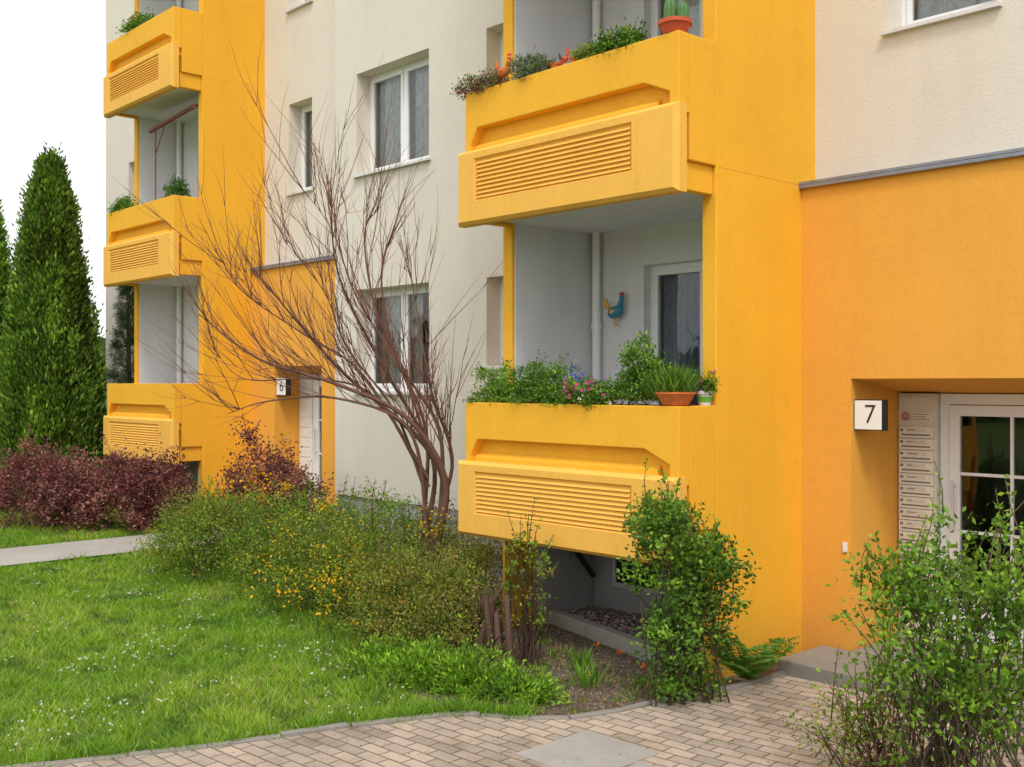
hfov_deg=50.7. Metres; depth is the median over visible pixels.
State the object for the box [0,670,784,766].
path kerb
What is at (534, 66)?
potted plant
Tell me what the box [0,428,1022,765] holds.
ground
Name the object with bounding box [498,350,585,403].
box shrub
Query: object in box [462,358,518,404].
potted plant
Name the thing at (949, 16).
window sills
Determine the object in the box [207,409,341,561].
barberry hedge
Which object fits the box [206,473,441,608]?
flowering shrub
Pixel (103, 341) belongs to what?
distant trees
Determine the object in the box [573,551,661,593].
basement window
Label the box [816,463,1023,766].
privet shrub
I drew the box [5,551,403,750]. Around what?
lawn daisies
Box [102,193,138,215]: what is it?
potted plant
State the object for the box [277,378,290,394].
house number sign
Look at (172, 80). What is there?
balcony tower
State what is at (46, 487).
barberry hedge
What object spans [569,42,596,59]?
potted plant
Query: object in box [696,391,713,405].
flower pot
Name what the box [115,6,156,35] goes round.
potted plant
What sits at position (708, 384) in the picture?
potted plant
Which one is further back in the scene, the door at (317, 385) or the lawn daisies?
the door at (317, 385)
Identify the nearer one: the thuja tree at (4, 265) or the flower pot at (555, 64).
the flower pot at (555, 64)
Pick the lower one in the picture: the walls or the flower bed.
the flower bed
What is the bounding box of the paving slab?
[517,730,658,766]
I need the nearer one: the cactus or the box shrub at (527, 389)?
the cactus
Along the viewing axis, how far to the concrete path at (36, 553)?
13.81 m
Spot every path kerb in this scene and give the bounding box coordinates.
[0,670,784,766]
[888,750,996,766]
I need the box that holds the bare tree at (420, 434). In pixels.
[111,34,502,597]
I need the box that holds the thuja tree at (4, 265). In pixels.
[0,198,15,437]
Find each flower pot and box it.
[549,50,595,67]
[658,16,691,33]
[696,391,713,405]
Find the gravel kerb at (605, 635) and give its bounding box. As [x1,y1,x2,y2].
[499,595,694,675]
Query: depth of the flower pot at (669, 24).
8.07 m
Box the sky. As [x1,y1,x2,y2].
[0,0,105,337]
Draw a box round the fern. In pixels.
[702,636,799,679]
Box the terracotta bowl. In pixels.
[655,392,695,405]
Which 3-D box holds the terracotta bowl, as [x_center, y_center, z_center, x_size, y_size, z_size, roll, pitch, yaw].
[1.238,0.117,8.175,0.310,0.105,0.310,0,0,-43]
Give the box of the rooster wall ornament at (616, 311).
[604,292,624,325]
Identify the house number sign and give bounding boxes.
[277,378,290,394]
[854,399,887,430]
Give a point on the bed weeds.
(483, 706)
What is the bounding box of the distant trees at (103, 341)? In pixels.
[97,336,105,417]
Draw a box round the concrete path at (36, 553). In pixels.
[0,528,259,565]
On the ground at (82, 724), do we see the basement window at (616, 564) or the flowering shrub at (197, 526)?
the flowering shrub at (197, 526)
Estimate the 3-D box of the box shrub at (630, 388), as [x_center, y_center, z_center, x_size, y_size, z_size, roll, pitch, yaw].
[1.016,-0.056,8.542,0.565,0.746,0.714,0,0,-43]
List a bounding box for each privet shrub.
[616,458,761,707]
[770,646,940,766]
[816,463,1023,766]
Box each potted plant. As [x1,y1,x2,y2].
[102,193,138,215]
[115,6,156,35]
[160,173,190,197]
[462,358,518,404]
[504,43,555,81]
[538,365,623,409]
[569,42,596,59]
[587,15,650,56]
[693,369,721,395]
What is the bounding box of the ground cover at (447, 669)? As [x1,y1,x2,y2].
[335,611,570,706]
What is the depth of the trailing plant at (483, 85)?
9.64 m
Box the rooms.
[320,293,1023,596]
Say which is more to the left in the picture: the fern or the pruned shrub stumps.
the pruned shrub stumps
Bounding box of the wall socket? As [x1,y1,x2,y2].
[842,542,846,552]
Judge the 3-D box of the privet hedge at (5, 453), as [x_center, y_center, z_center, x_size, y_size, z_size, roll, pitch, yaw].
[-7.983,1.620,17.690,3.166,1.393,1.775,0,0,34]
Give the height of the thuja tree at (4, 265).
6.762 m
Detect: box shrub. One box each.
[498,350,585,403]
[592,330,671,404]
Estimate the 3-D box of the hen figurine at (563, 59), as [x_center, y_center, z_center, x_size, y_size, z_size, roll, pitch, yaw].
[0.432,-2.705,8.987,0.053,0.152,0.136,0,0,-43]
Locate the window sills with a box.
[133,0,1001,394]
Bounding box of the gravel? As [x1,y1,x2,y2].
[562,604,698,651]
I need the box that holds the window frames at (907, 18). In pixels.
[301,0,996,404]
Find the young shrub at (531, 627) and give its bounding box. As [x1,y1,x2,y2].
[499,497,557,667]
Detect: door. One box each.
[313,374,321,510]
[940,394,1023,650]
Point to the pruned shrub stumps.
(492, 617)
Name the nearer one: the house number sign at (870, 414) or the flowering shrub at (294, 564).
the house number sign at (870, 414)
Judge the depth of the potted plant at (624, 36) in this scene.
8.52 m
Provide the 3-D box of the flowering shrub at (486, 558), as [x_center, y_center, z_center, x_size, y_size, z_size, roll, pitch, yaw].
[-0.481,1.861,10.978,1.323,1.437,2.564,0,0,-31]
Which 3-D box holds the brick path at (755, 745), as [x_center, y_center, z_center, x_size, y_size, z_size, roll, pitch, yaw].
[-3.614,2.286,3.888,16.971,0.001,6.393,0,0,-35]
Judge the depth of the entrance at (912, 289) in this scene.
8.81 m
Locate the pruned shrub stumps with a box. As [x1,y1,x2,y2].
[441,564,525,668]
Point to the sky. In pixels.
(53, 52)
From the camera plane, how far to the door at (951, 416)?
8.99 m
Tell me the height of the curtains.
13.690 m
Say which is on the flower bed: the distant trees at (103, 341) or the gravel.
the gravel
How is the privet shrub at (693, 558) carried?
on the flower bed
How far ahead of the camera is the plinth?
10.74 m
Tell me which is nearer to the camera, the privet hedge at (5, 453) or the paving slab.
the paving slab
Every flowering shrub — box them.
[129,465,291,591]
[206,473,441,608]
[232,495,451,633]
[303,519,505,664]
[389,492,558,627]
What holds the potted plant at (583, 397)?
in the planter box
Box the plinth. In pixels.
[107,461,698,623]
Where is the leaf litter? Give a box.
[104,622,836,764]
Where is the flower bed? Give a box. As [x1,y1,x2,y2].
[319,582,776,714]
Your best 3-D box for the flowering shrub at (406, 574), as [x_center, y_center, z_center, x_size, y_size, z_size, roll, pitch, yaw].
[-0.878,1.734,9.484,1.769,1.156,2.588,0,0,-43]
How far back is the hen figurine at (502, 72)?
9.46 m
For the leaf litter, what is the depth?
8.47 m
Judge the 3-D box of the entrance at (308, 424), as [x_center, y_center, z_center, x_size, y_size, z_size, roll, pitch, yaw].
[-2.921,0.401,16.083,0.645,4.418,2.800,0,0,-43]
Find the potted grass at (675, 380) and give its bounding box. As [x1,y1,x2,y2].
[636,360,708,402]
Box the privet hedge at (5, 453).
[0,443,88,515]
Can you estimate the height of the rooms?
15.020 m
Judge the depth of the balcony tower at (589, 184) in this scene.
8.90 m
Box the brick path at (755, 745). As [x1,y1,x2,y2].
[43,675,1023,766]
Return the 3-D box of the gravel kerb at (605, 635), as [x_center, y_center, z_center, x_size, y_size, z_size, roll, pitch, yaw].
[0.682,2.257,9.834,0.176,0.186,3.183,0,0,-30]
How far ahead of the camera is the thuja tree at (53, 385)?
18.52 m
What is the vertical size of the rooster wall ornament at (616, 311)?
0.325 m
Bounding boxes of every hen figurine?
[495,53,511,81]
[558,48,569,64]
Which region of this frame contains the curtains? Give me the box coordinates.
[307,0,991,405]
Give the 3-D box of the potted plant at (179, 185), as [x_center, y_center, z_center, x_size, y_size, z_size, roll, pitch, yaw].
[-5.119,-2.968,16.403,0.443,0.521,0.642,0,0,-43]
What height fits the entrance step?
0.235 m
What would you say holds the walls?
on the ground at (82, 724)
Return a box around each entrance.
[250,255,334,524]
[799,147,1023,650]
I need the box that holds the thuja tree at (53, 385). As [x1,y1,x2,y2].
[0,141,117,507]
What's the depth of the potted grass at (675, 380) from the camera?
8.13 m
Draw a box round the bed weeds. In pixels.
[0,581,897,766]
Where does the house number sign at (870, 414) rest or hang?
attached to the entrance at (912, 289)
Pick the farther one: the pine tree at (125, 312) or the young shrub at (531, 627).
the pine tree at (125, 312)
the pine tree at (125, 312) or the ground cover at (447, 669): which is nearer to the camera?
the ground cover at (447, 669)
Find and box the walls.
[106,0,1023,533]
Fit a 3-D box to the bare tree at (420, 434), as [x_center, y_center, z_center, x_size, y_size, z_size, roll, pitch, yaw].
[-2.162,-0.569,11.665,3.952,5.761,2.801,0,0,-43]
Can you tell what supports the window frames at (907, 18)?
attached to the walls
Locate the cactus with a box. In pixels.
[664,0,688,17]
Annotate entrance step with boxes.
[777,634,1023,726]
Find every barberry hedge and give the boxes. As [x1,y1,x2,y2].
[0,423,213,535]
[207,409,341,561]
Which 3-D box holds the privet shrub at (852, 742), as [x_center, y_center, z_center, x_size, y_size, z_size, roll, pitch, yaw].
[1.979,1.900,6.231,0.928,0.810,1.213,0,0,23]
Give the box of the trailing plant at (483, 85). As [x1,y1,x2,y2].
[450,66,508,100]
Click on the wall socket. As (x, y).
(844, 546)
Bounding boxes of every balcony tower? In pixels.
[103,0,264,520]
[458,0,814,679]
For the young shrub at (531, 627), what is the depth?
8.79 m
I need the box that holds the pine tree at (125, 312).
[101,285,133,503]

